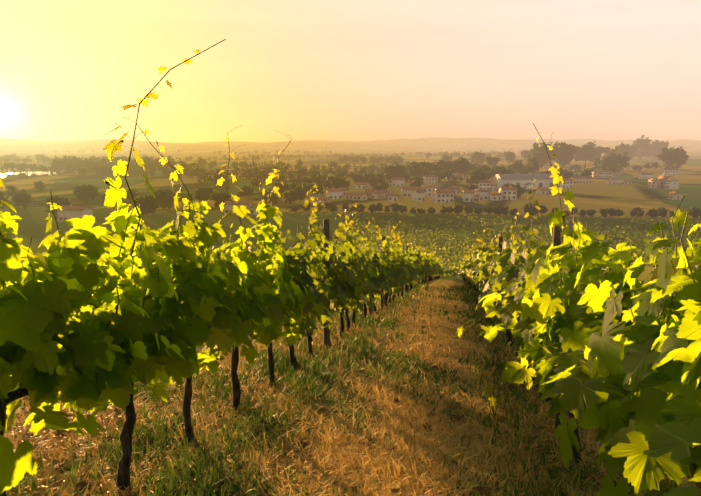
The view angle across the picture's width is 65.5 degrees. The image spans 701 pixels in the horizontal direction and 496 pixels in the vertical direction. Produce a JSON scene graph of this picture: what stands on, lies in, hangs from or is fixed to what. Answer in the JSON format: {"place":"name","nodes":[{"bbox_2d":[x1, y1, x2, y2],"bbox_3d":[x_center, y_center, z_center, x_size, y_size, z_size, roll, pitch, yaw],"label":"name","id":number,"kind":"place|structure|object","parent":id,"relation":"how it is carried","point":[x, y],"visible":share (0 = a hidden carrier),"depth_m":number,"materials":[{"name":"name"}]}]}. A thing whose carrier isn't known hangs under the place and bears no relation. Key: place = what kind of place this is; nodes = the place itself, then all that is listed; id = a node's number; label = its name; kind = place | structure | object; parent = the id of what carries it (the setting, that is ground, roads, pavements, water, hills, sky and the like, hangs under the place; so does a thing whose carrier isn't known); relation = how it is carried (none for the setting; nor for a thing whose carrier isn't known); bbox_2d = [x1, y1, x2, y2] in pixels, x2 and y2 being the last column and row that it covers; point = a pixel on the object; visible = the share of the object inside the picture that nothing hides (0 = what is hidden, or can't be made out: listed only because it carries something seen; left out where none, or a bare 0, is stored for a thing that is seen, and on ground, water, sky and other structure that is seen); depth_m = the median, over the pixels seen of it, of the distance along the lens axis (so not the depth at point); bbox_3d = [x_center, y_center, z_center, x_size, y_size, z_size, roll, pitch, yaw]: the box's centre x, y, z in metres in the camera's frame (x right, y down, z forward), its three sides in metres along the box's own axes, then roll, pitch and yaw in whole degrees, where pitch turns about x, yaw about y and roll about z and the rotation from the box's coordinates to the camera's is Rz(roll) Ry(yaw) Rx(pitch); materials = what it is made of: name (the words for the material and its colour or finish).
{"place":"outdoors","nodes":[
{"label":"outdoors","id":0,"kind":"place"},
{"bbox_2d":[0,171,76,176],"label":"lake","id":1,"kind":"structure","parent":0,"point":[22,174],"depth_m":679.43,"materials":[{"name":"grey liquid"}]},
{"bbox_2d":[0,137,700,495],"bbox_3d":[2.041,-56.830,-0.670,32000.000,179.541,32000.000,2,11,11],"label":"terrain","id":2,"kind":"structure","parent":0,"point":[598,195],"depth_m":337.47,"materials":[{"name":"brown soil"}]},
{"bbox_2d":[16,294,652,495],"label":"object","id":3,"kind":"object","parent":2,"relation":"on","point":[458,417],"visible":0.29,"depth_m":4.34,"materials":[{"name":"plant"}]},
{"bbox_2d":[76,312,593,493],"bbox_3d":[0.996,1.687,8.975,4.121,2.934,14.527,2,11,11],"label":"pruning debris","id":4,"kind":"object","parent":2,"relation":"on","point":[375,399],"visible":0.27,"depth_m":4.44,"materials":[{"name":"plant"}]},
{"bbox_2d":[0,143,679,189],"bbox_3d":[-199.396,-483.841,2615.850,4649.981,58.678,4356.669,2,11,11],"label":"plain trees","id":5,"kind":"object","parent":2,"relation":"on","point":[72,163],"materials":[{"name":"green plant"}]},
{"bbox_2d":[3,282,694,495],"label":"grass","id":6,"kind":"structure","parent":2,"relation":"on","point":[226,447],"depth_m":4.68,"materials":[{"name":"brown plant"}]},
{"bbox_2d":[0,49,700,495],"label":"vine leaves","id":7,"kind":"object","parent":2,"relation":"on","point":[572,394],"visible":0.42,"depth_m":2.77,"materials":[{"name":"green plant"}]},
{"bbox_2d":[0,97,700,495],"bbox_3d":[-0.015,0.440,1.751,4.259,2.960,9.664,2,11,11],"label":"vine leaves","id":8,"kind":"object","parent":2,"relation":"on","point":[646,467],"visible":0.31,"depth_m":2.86,"materials":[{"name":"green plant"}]},
{"bbox_2d":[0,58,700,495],"bbox_3d":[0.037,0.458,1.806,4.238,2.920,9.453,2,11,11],"label":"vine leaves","id":9,"kind":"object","parent":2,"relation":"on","point":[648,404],"visible":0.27,"depth_m":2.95,"materials":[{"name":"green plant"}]},
{"bbox_2d":[0,39,700,405],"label":"vine shoots","id":10,"kind":"object","parent":2,"relation":"on","point":[192,213],"visible":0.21,"depth_m":3.58,"materials":[{"name":"green plant"}]},
{"bbox_2d":[0,135,700,218],"bbox_3d":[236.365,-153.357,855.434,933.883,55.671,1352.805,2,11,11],"label":"village trees","id":11,"kind":"object","parent":2,"relation":"on","point":[536,156],"materials":[{"name":"green plant"}]},
{"bbox_2d":[0,275,700,495],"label":"vine trunks","id":12,"kind":"object","parent":2,"relation":"on","point":[123,471],"visible":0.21,"depth_m":4.28,"materials":[{"name":"brown wood"}]},
{"bbox_2d":[57,160,683,221],"bbox_3d":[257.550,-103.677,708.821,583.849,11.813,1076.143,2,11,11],"label":"village house walls","id":13,"kind":"structure","parent":2,"relation":"on","point":[88,211],"depth_m":369.23,"materials":[{"name":"white paint"}]},
{"bbox_2d":[59,161,677,219],"bbox_3d":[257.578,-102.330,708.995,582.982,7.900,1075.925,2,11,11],"label":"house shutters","id":14,"kind":"object","parent":13,"relation":"attached to","point":[540,185],"visible":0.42,"depth_m":389.77,"materials":[{"name":"brown wood"}]},
{"bbox_2d":[60,161,678,219],"bbox_3d":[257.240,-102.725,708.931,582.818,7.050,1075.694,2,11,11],"label":"village house windows","id":15,"kind":"structure","parent":13,"relation":"in","point":[480,188],"depth_m":365.47,"materials":[{"name":"black glass"}]},
{"bbox_2d":[56,159,684,210],"bbox_3d":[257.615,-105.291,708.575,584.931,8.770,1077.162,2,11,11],"label":"village house roofs","id":16,"kind":"structure","parent":13,"relation":"on","point":[450,190],"depth_m":368.10,"materials":[{"name":"brown tile"}]},
{"bbox_2d":[255,179,550,355],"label":"vine leaves","id":17,"kind":"object","parent":2,"relation":"on","point":[340,288],"visible":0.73,"depth_m":8.79,"materials":[{"name":"green plant"}]},
{"bbox_2d":[386,225,497,302],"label":"vine leaves","id":18,"kind":"object","parent":2,"relation":"on","point":[416,267],"visible":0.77,"depth_m":23.30,"materials":[{"name":"green plant"}]},
{"bbox_2d":[323,216,564,400],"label":"vineyard posts","id":19,"kind":"object","parent":2,"relation":"on","point":[556,240],"visible":0.15,"depth_m":8.64,"materials":[{"name":"brown wood"}]},
{"bbox_2d":[6,256,681,405],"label":"trellis wires","id":20,"kind":"object","parent":19,"relation":"attached to","point":[281,313],"depth_m":2.99,"materials":[{"name":"grey metal"}]},
{"bbox_2d":[200,211,700,315],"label":"vine rows","id":21,"kind":"object","parent":2,"relation":"on","point":[453,254],"visible":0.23,"depth_m":206.83,"materials":[{"name":"green plant"}]},
{"bbox_2d":[0,0,700,142],"label":"sky","id":22,"kind":"structure","parent":0,"point":[337,70],"materials":[{"name":"yellow"}]}
]}

